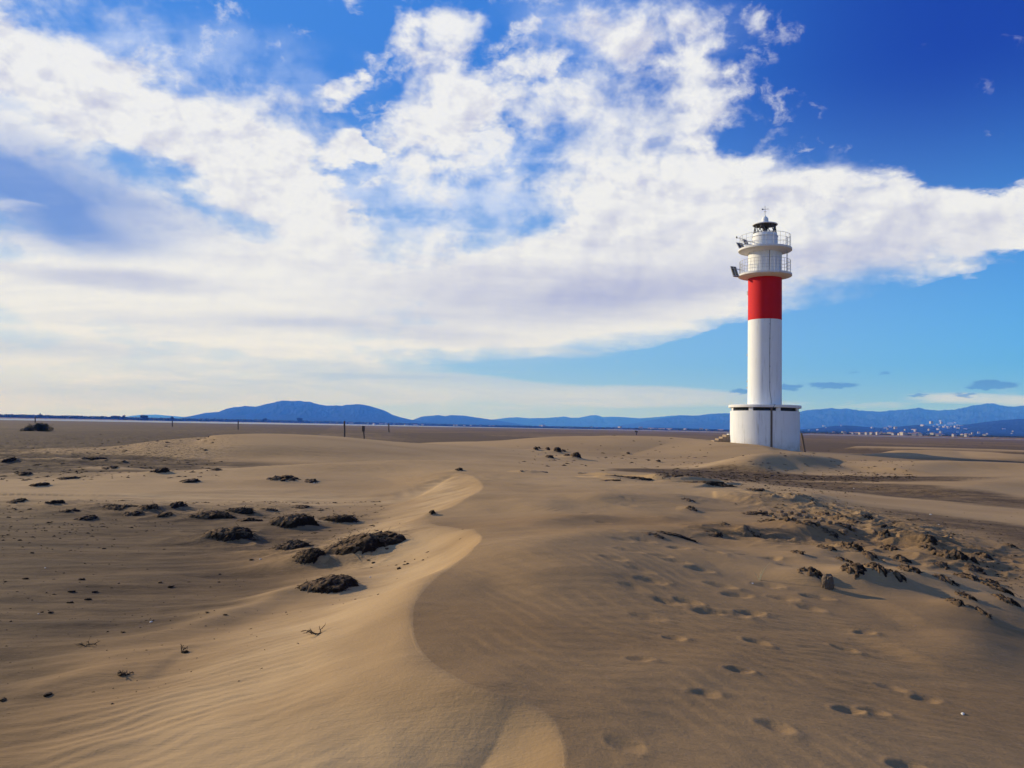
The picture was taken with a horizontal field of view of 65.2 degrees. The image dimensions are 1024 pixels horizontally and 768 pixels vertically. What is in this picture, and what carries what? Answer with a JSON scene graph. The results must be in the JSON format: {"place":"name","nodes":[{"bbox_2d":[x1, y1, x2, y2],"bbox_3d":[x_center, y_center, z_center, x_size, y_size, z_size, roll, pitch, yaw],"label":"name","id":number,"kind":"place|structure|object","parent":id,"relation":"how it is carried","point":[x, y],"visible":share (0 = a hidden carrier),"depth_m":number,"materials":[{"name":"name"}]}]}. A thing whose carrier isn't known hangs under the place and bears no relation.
{"place":"outdoors","nodes":[
{"label":"outdoors","id":0,"kind":"place"},
{"bbox_2d":[126,415,182,417],"bbox_3d":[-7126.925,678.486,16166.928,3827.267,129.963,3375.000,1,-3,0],"label":"distant range","id":1,"kind":"structure","parent":0,"point":[157,416],"depth_m":16451.05,"materials":[{"name":"blue"}]},
{"bbox_2d":[182,400,434,423],"bbox_3d":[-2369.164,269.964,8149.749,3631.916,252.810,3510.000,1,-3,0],"label":"mountain","id":2,"kind":"structure","parent":0,"point":[291,410],"depth_m":8031.89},
{"bbox_2d":[414,415,527,425],"bbox_3d":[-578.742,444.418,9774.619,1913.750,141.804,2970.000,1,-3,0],"label":"mountain","id":3,"kind":"structure","parent":0,"point":[453,419],"depth_m":9775.75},
{"bbox_2d":[0,418,1011,439],"bbox_3d":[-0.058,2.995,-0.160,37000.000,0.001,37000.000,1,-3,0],"label":"lagoon water","id":4,"kind":"structure","parent":0,"point":[303,424],"depth_m":1509.55,"materials":[{"name":"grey liquid"}]},
{"bbox_2d":[0,417,1023,767],"bbox_3d":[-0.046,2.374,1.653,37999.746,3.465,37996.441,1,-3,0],"label":"ground","id":5,"kind":"structure","parent":0,"point":[556,615],"depth_m":6.93,"materials":[{"name":"sand"}]},
{"bbox_2d":[0,456,16,461],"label":"weed clump","id":6,"kind":"object","parent":5,"relation":"on","point":[11,459],"visible":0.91,"depth_m":35.58,"materials":[{"name":"plant"}]},
{"bbox_2d":[6,498,26,502],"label":"weed clump","id":7,"kind":"object","parent":5,"relation":"on","point":[18,500],"visible":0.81,"depth_m":18.62,"materials":[{"name":"plant"}]},
{"bbox_2d":[14,471,31,475],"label":"weed clump","id":8,"kind":"object","parent":5,"relation":"on","point":[23,473],"visible":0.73,"depth_m":26.90,"materials":[{"name":"plant"}]},
{"bbox_2d":[19,422,53,431],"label":"bush","id":9,"kind":"object","parent":5,"relation":"on","point":[39,427],"visible":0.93,"depth_m":118.62,"materials":[{"name":"black plant"}]},
{"bbox_2d":[29,482,49,486],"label":"weed clump","id":10,"kind":"object","parent":5,"relation":"on","point":[41,484],"visible":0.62,"depth_m":22.59,"materials":[{"name":"plant"}]},
{"bbox_2d":[43,692,52,696],"bbox_3d":[-3.176,2.125,5.476,0.041,0.025,0.062,0,-3,21],"label":"pebble","id":11,"kind":"object","parent":5,"relation":"on","point":[46,694],"visible":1,"depth_m":5.46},
{"bbox_2d":[44,500,64,503],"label":"weed clump","id":12,"kind":"object","parent":5,"relation":"on","point":[55,501],"visible":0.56,"depth_m":17.98,"materials":[{"name":"plant"}]},
{"bbox_2d":[58,508,79,512],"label":"weed clump","id":13,"kind":"object","parent":5,"relation":"on","point":[70,510],"visible":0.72,"depth_m":16.52,"materials":[{"name":"plant"}]},
{"bbox_2d":[56,476,82,479],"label":"weed clump","id":14,"kind":"object","parent":5,"relation":"on","point":[65,478],"visible":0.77,"depth_m":24.96,"materials":[{"name":"plant"}]},
{"bbox_2d":[74,514,97,520],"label":"weed clump","id":15,"kind":"object","parent":5,"relation":"on","point":[89,517],"visible":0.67,"depth_m":15.39,"materials":[{"name":"plant"}]},
{"bbox_2d":[82,456,106,459],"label":"weed clump","id":16,"kind":"object","parent":5,"relation":"on","point":[93,458],"visible":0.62,"depth_m":37.05,"materials":[{"name":"plant"}]},
{"bbox_2d":[102,466,119,468],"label":"weed clump","id":17,"kind":"object","parent":5,"relation":"on","point":[112,467],"visible":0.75,"depth_m":30.31,"materials":[{"name":"plant"}]},
{"bbox_2d":[102,504,138,509],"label":"weed clump","id":18,"kind":"object","parent":5,"relation":"on","point":[114,507],"visible":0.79,"depth_m":17.22,"materials":[{"name":"plant"}]},
{"bbox_2d":[119,670,132,675],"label":"dry twig","id":19,"kind":"object","parent":5,"relation":"on","point":[123,673],"visible":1,"depth_m":5.73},
{"bbox_2d":[121,511,143,516],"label":"weed clump","id":20,"kind":"object","parent":5,"relation":"on","point":[135,513],"visible":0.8,"depth_m":16.06,"materials":[{"name":"plant"}]},
{"bbox_2d":[140,415,147,419],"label":"tree","id":21,"kind":"object","parent":5,"relation":"on","point":[144,417],"visible":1,"depth_m":1843.23,"materials":[{"name":"blue plant"}]},
{"bbox_2d":[139,504,159,510],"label":"weed clump","id":22,"kind":"object","parent":5,"relation":"on","point":[150,506],"visible":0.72,"depth_m":17.11,"materials":[{"name":"plant"}]},
{"bbox_2d":[150,467,169,472],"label":"weed clump","id":23,"kind":"object","parent":5,"relation":"on","point":[161,470],"visible":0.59,"depth_m":26.82,"materials":[{"name":"plant"}]},
{"bbox_2d":[154,512,172,517],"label":"weed clump","id":24,"kind":"object","parent":5,"relation":"on","point":[165,514],"visible":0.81,"depth_m":15.85,"materials":[{"name":"plant"}]},
{"bbox_2d":[169,501,187,507],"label":"weed clump","id":25,"kind":"object","parent":5,"relation":"on","point":[178,504],"visible":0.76,"depth_m":17.82,"materials":[{"name":"plant"}]},
{"bbox_2d":[179,478,199,482],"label":"weed clump","id":26,"kind":"object","parent":5,"relation":"on","point":[193,480],"visible":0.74,"depth_m":24.15,"materials":[{"name":"plant"}]},
{"bbox_2d":[185,510,236,519],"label":"weed clump","id":27,"kind":"object","parent":5,"relation":"on","point":[212,514],"visible":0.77,"depth_m":15.86,"materials":[{"name":"plant"}]},
{"bbox_2d":[202,526,259,541],"bbox_3d":[-4.691,2.494,13.205,1.216,0.398,0.950,1,-3,2],"label":"weed clump","id":28,"kind":"object","parent":5,"relation":"on","point":[232,533],"visible":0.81,"depth_m":13.01,"materials":[{"name":"plant"}]},
{"bbox_2d":[225,505,256,513],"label":"weed clump","id":29,"kind":"object","parent":5,"relation":"on","point":[241,510],"visible":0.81,"depth_m":17.00,"materials":[{"name":"plant"}]},
{"bbox_2d":[236,517,254,521],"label":"weed clump","id":30,"kind":"object","parent":5,"relation":"on","point":[247,519],"visible":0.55,"depth_m":15.43,"materials":[{"name":"plant"}]},
{"bbox_2d":[260,508,277,510],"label":"weed clump","id":31,"kind":"object","parent":5,"relation":"on","point":[271,509],"visible":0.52,"depth_m":17.79,"materials":[{"name":"plant"}]},
{"bbox_2d":[266,475,298,481],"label":"weed clump","id":32,"kind":"object","parent":5,"relation":"on","point":[286,477],"visible":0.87,"depth_m":24.84,"materials":[{"name":"plant"}]},
{"bbox_2d":[266,539,315,550],"bbox_3d":[-3.324,2.430,11.882,0.912,0.249,0.947,1,-3,-5],"label":"weed clump","id":33,"kind":"object","parent":5,"relation":"on","point":[293,544],"visible":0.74,"depth_m":11.75,"materials":[{"name":"plant"}]},
{"bbox_2d":[269,513,320,528],"bbox_3d":[-4.080,2.553,14.809,1.178,0.335,0.860,2,-3,-7],"label":"weed clump","id":34,"kind":"object","parent":5,"relation":"on","point":[295,520],"visible":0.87,"depth_m":14.65,"materials":[{"name":"plant"}]},
{"bbox_2d":[291,505,311,508],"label":"weed clump","id":35,"kind":"object","parent":5,"relation":"on","point":[301,506],"visible":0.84,"depth_m":18.53,"materials":[{"name":"plant"}]},
{"bbox_2d":[292,548,326,564],"bbox_3d":[-2.701,2.316,10.565,0.562,0.305,0.555,1,-3,4],"label":"weed clump","id":36,"kind":"object","parent":5,"relation":"on","point":[310,555],"visible":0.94,"depth_m":10.49,"materials":[{"name":"plant"}]},
{"bbox_2d":[304,479,318,482],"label":"weed clump","id":37,"kind":"object","parent":5,"relation":"on","point":[311,480],"visible":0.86,"depth_m":24.79,"materials":[{"name":"plant"}]},
{"bbox_2d":[301,625,324,634],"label":"dry twig","id":38,"kind":"object","parent":5,"relation":"on","point":[311,632],"visible":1,"depth_m":5.96,"materials":[{"name":"wood"}]},
{"bbox_2d":[296,574,361,593],"bbox_3d":[-2.012,2.197,8.674,0.883,0.257,0.968,1,-3,4],"label":"weed clump","id":39,"kind":"object","parent":5,"relation":"on","point":[333,583],"visible":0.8,"depth_m":8.51,"materials":[{"name":"plant"}]},
{"bbox_2d":[318,514,359,522],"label":"weed clump","id":40,"kind":"object","parent":5,"relation":"on","point":[347,518],"visible":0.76,"depth_m":15.19,"materials":[{"name":"plant"}]},
{"bbox_2d":[322,528,410,555],"bbox_3d":[-2.074,2.207,10.916,1.591,0.507,1.076,1,-3,0],"label":"weed clump","id":41,"kind":"object","parent":5,"relation":"on","point":[365,542],"visible":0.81,"depth_m":10.72,"materials":[{"name":"plant"}]},
{"bbox_2d":[0,434,1022,713],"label":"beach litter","id":42,"kind":"object","parent":5,"relation":"on","point":[908,476],"visible":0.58,"depth_m":28.55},
{"bbox_2d":[0,414,1023,437],"bbox_3d":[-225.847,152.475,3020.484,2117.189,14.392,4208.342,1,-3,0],"label":"shore woods","id":43,"kind":"object","parent":5,"relation":"on","point":[155,419],"visible":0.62,"depth_m":2513.41,"materials":[{"name":"green plant"}]},
{"bbox_2d":[554,447,561,451],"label":"weed clump","id":44,"kind":"object","parent":5,"relation":"on","point":[557,449],"visible":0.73,"depth_m":50.87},
{"bbox_2d":[570,452,581,457],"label":"weed clump","id":45,"kind":"object","parent":5,"relation":"on","point":[577,454],"visible":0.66,"depth_m":45.88,"materials":[{"name":"plant"}]},
{"bbox_2d":[602,478,620,480],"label":"weed clump","id":46,"kind":"object","parent":5,"relation":"on","point":[612,480],"visible":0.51,"depth_m":20.72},
{"bbox_2d":[609,475,652,480],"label":"weed clump","id":47,"kind":"object","parent":5,"relation":"on","point":[640,478],"visible":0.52,"depth_m":22.47,"materials":[{"name":"plant"}]},
{"bbox_2d":[641,532,664,538],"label":"weed clump","id":48,"kind":"object","parent":5,"relation":"on","point":[655,535],"visible":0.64,"depth_m":9.06,"materials":[{"name":"plant"}]},
{"bbox_2d":[654,474,683,479],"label":"weed clump","id":49,"kind":"object","parent":5,"relation":"on","point":[667,475],"visible":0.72,"depth_m":23.21,"materials":[{"name":"plant"}]},
{"bbox_2d":[657,531,699,542],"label":"weed clump","id":50,"kind":"object","parent":5,"relation":"on","point":[677,535],"visible":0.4,"depth_m":9.54,"materials":[{"name":"plant"}]},
{"bbox_2d":[685,506,696,510],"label":"weed clump","id":51,"kind":"object","parent":5,"relation":"on","point":[691,507],"visible":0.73,"depth_m":14.32,"materials":[{"name":"plant"}]},
{"bbox_2d":[685,481,736,486],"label":"weed clump","id":52,"kind":"object","parent":5,"relation":"on","point":[718,483],"visible":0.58,"depth_m":20.46,"materials":[{"name":"plant"}]},
{"bbox_2d":[703,530,722,537],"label":"weed clump","id":53,"kind":"object","parent":5,"relation":"on","point":[718,534],"visible":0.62,"depth_m":10.52,"materials":[{"name":"plant"}]},
{"bbox_2d":[711,435,728,441],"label":"stone steps","id":54,"kind":"structure","parent":5,"relation":"on","point":[724,438],"depth_m":61.33,"materials":[{"name":"stone"}]},
{"bbox_2d":[745,525,760,537],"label":"weed clump","id":55,"kind":"object","parent":5,"relation":"on","point":[753,533],"visible":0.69,"depth_m":11.03,"materials":[{"name":"plant"}]},
{"bbox_2d":[746,488,764,491],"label":"weed clump","id":56,"kind":"object","parent":5,"relation":"on","point":[761,489],"visible":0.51,"depth_m":18.20,"materials":[{"name":"plant"}]},
{"bbox_2d":[741,511,772,515],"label":"weed clump","id":57,"kind":"object","parent":5,"relation":"on","point":[754,512],"visible":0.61,"depth_m":14.22,"materials":[{"name":"plant"}]},
{"bbox_2d":[727,209,801,451],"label":"lighthouse","id":58,"kind":"object","parent":5,"relation":"on","point":[764,416],"visible":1,"depth_m":60.17,"materials":[{"name":"paint"}]},
{"bbox_2d":[734,407,748,410],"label":"louvre window","id":59,"kind":"structure","parent":58,"relation":"in","point":[735,408],"depth_m":59.86,"materials":[{"name":"black"}]},
{"bbox_2d":[753,407,775,410],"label":"louvre window","id":60,"kind":"structure","parent":58,"relation":"in","point":[754,408],"depth_m":58.69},
{"bbox_2d":[781,408,795,410],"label":"louvre window","id":61,"kind":"structure","parent":58,"relation":"in","point":[782,409],"depth_m":58.86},
{"bbox_2d":[758,518,774,521],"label":"weed clump","id":62,"kind":"object","parent":5,"relation":"on","point":[767,520],"visible":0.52,"depth_m":12.51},
{"bbox_2d":[778,516,793,521],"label":"weed clump","id":63,"kind":"object","parent":5,"relation":"on","point":[787,518],"visible":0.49,"depth_m":12.36,"materials":[{"name":"plant"}]},
{"bbox_2d":[790,550,805,554],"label":"weed clump","id":64,"kind":"object","parent":5,"relation":"on","point":[799,551],"visible":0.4,"depth_m":8.83,"materials":[{"name":"plant"}]},
{"bbox_2d":[801,433,805,451],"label":"leaning pole","id":65,"kind":"object","parent":5,"relation":"on","point":[803,444],"visible":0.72,"depth_m":55.33,"materials":[{"name":"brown wood"}]},
{"bbox_2d":[794,520,817,528],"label":"weed clump","id":66,"kind":"object","parent":5,"relation":"on","point":[808,522],"visible":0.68,"depth_m":12.08,"materials":[{"name":"plant"}]},
{"bbox_2d":[797,566,822,579],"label":"weed clump","id":67,"kind":"object","parent":5,"relation":"on","point":[816,573],"visible":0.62,"depth_m":7.55,"materials":[{"name":"plant"}]},
{"bbox_2d":[815,512,829,515],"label":"weed clump","id":68,"kind":"object","parent":5,"relation":"on","point":[822,513],"visible":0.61,"depth_m":15.17,"materials":[{"name":"plant"}]},
{"bbox_2d":[816,544,836,550],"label":"weed clump","id":69,"kind":"object","parent":5,"relation":"on","point":[827,546],"visible":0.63,"depth_m":9.51,"materials":[{"name":"plant"}]},
{"bbox_2d":[821,574,833,589],"bbox_3d":[2.884,1.828,7.311,0.113,0.192,0.101,1,-3,0],"label":"driftwood stump","id":70,"kind":"object","parent":5,"relation":"on","point":[827,580],"visible":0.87,"depth_m":7.28,"materials":[{"name":"grey wood"}]},
{"bbox_2d":[821,527,838,538],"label":"weed clump","id":71,"kind":"object","parent":5,"relation":"on","point":[833,533],"visible":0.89,"depth_m":11.96,"materials":[{"name":"plant"}]},
{"bbox_2d":[830,513,846,519],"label":"weed clump","id":72,"kind":"object","parent":5,"relation":"on","point":[837,516],"visible":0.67,"depth_m":14.65,"materials":[{"name":"plant"}]},
{"bbox_2d":[838,529,846,534],"bbox_3d":[5.044,2.259,12.217,0.132,0.085,0.108,-1,-4,37],"label":"sand clod","id":73,"kind":"object","parent":5,"relation":"on","point":[843,531],"visible":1,"depth_m":12.18,"materials":[{"name":"sand"}]},
{"bbox_2d":[834,522,851,530],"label":"weed clump","id":74,"kind":"object","parent":5,"relation":"on","point":[849,526],"visible":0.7,"depth_m":12.51,"materials":[{"name":"plant"}]},
{"bbox_2d":[835,556,853,562],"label":"weed clump","id":75,"kind":"object","parent":5,"relation":"on","point":[842,559],"visible":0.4,"depth_m":8.80,"materials":[{"name":"plant"}]},
{"bbox_2d":[839,541,864,550],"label":"weed clump","id":76,"kind":"object","parent":5,"relation":"on","point":[848,545],"visible":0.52,"depth_m":10.21,"materials":[{"name":"plant"}]},
{"bbox_2d":[845,519,861,523],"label":"weed clump","id":77,"kind":"object","parent":5,"relation":"on","point":[852,521],"visible":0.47,"depth_m":14.17,"materials":[{"name":"plant"}]},
{"bbox_2d":[840,562,866,579],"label":"weed clump","id":78,"kind":"object","parent":5,"relation":"on","point":[857,568],"visible":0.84,"depth_m":7.69,"materials":[{"name":"plant"}]},
{"bbox_2d":[861,514,873,519],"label":"weed clump","id":79,"kind":"object","parent":5,"relation":"on","point":[868,516],"visible":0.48,"depth_m":15.04,"materials":[{"name":"plant"}]},
{"bbox_2d":[855,550,884,561],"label":"weed clump","id":80,"kind":"object","parent":5,"relation":"on","point":[869,555],"visible":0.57,"depth_m":9.30,"materials":[{"name":"plant"}]},
{"bbox_2d":[863,562,881,569],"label":"weed clump","id":81,"kind":"object","parent":5,"relation":"on","point":[873,565],"visible":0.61,"depth_m":7.82,"materials":[{"name":"plant"}]},
{"bbox_2d":[872,524,887,527],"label":"weed clump","id":82,"kind":"object","parent":5,"relation":"on","point":[883,525],"visible":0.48,"depth_m":12.74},
{"bbox_2d":[872,563,889,576],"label":"weed clump","id":83,"kind":"object","parent":5,"relation":"on","point":[881,568],"visible":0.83,"depth_m":7.73,"materials":[{"name":"plant"}]},
{"bbox_2d":[874,529,890,537],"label":"weed clump","id":84,"kind":"object","parent":5,"relation":"on","point":[881,533],"visible":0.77,"depth_m":12.30,"materials":[{"name":"plant"}]},
{"bbox_2d":[879,544,898,550],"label":"weed clump","id":85,"kind":"object","parent":5,"relation":"on","point":[886,547],"visible":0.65,"depth_m":10.76,"materials":[{"name":"plant"}]},
{"bbox_2d":[887,569,906,582],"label":"weed clump","id":86,"kind":"object","parent":5,"relation":"on","point":[899,576],"visible":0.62,"depth_m":7.74,"materials":[{"name":"plant"}]},
{"bbox_2d":[888,554,911,563],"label":"weed clump","id":87,"kind":"object","parent":5,"relation":"on","point":[903,559],"visible":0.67,"depth_m":9.99,"materials":[{"name":"plant"}]},
{"bbox_2d":[895,565,922,574],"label":"weed clump","id":88,"kind":"object","parent":5,"relation":"on","point":[907,568],"visible":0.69,"depth_m":8.14,"materials":[{"name":"plant"}]},
{"bbox_2d":[917,544,935,550],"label":"weed clump","id":89,"kind":"object","parent":5,"relation":"on","point":[930,547],"visible":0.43,"depth_m":10.63,"materials":[{"name":"plant"}]},
{"bbox_2d":[917,533,938,547],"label":"weed clump","id":90,"kind":"object","parent":5,"relation":"on","point":[932,540],"visible":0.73,"depth_m":11.68,"materials":[{"name":"plant"}]},
{"bbox_2d":[929,561,949,569],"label":"weed clump","id":91,"kind":"object","parent":5,"relation":"on","point":[944,565],"visible":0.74,"depth_m":9.84,"materials":[{"name":"plant"}]},
{"bbox_2d":[932,573,960,587],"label":"weed clump","id":92,"kind":"object","parent":5,"relation":"on","point":[944,578],"visible":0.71,"depth_m":8.03,"materials":[{"name":"plant"}]},
{"bbox_2d":[927,545,979,564],"bbox_3d":[5.761,2.296,10.486,0.872,0.323,0.794,1,-3,10],"label":"weed clump","id":93,"kind":"object","parent":5,"relation":"on","point":[953,554],"visible":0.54,"depth_m":10.34,"materials":[{"name":"plant"}]},
{"bbox_2d":[944,597,965,606],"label":"weed clump","id":94,"kind":"object","parent":5,"relation":"on","point":[958,602],"visible":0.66,"depth_m":6.92,"materials":[{"name":"plant"}]},
{"bbox_2d":[954,589,977,601],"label":"weed clump","id":95,"kind":"object","parent":5,"relation":"on","point":[966,594],"visible":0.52,"depth_m":7.52,"materials":[{"name":"plant"}]},
{"bbox_2d":[953,572,982,581],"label":"weed clump","id":96,"kind":"object","parent":5,"relation":"on","point":[968,576],"visible":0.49,"depth_m":9.03,"materials":[{"name":"plant"}]},
{"bbox_2d":[962,563,986,574],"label":"weed clump","id":97,"kind":"object","parent":5,"relation":"on","point":[971,566],"visible":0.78,"depth_m":9.87,"materials":[{"name":"plant"}]},
{"bbox_2d":[967,604,991,619],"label":"weed clump","id":98,"kind":"object","parent":5,"relation":"on","point":[983,612],"visible":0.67,"depth_m":6.79,"materials":[{"name":"plant"}]},
{"bbox_2d":[971,552,993,559],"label":"weed clump","id":99,"kind":"object","parent":5,"relation":"on","point":[984,554],"visible":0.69,"depth_m":11.25,"materials":[{"name":"plant"}]},
{"bbox_2d":[979,576,999,584],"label":"weed clump","id":100,"kind":"object","parent":5,"relation":"on","point":[988,580],"visible":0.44,"depth_m":9.10,"materials":[{"name":"plant"}]},
{"bbox_2d":[980,581,1015,595],"bbox_3d":[5.042,2.171,8.341,0.415,0.181,0.544,1,-3,0],"label":"weed clump","id":101,"kind":"object","parent":5,"relation":"on","point":[998,587],"visible":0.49,"depth_m":8.24,"materials":[{"name":"plant"}]},
{"bbox_2d":[991,593,1020,606],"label":"weed clump","id":102,"kind":"object","parent":5,"relation":"on","point":[1003,598],"visible":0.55,"depth_m":7.64,"materials":[{"name":"plant"}]},
{"bbox_2d":[1002,543,1018,548],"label":"weed clump","id":103,"kind":"object","parent":5,"relation":"on","point":[1009,544],"visible":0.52,"depth_m":12.65,"materials":[{"name":"plant"}]},
{"bbox_2d":[0,0,1023,419],"label":"sky","id":104,"kind":"structure","parent":0,"point":[408,209],"materials":[{"name":"blue"}]},
{"bbox_2d":[493,415,699,427],"bbox_3d":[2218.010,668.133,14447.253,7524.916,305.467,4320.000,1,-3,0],"label":"distant range","id":105,"kind":"structure","parent":0,"point":[594,421],"depth_m":14515.26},
{"bbox_2d":[410,425,1023,435],"bbox_3d":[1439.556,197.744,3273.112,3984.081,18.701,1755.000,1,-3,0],"label":"coastal plain","id":106,"kind":"structure","parent":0,"point":[992,434],"depth_m":3316.99,"materials":[{"name":"sand"}]},
{"bbox_2d":[614,403,1023,428],"bbox_3d":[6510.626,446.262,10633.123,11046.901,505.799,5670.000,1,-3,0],"label":"mountain","id":107,"kind":"structure","parent":0,"point":[828,417],"depth_m":10722.73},
{"bbox_2d":[656,419,1023,433],"bbox_3d":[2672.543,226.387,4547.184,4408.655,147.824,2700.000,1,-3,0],"label":"foothill","id":108,"kind":"structure","parent":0,"point":[1014,425],"depth_m":4507.54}
]}

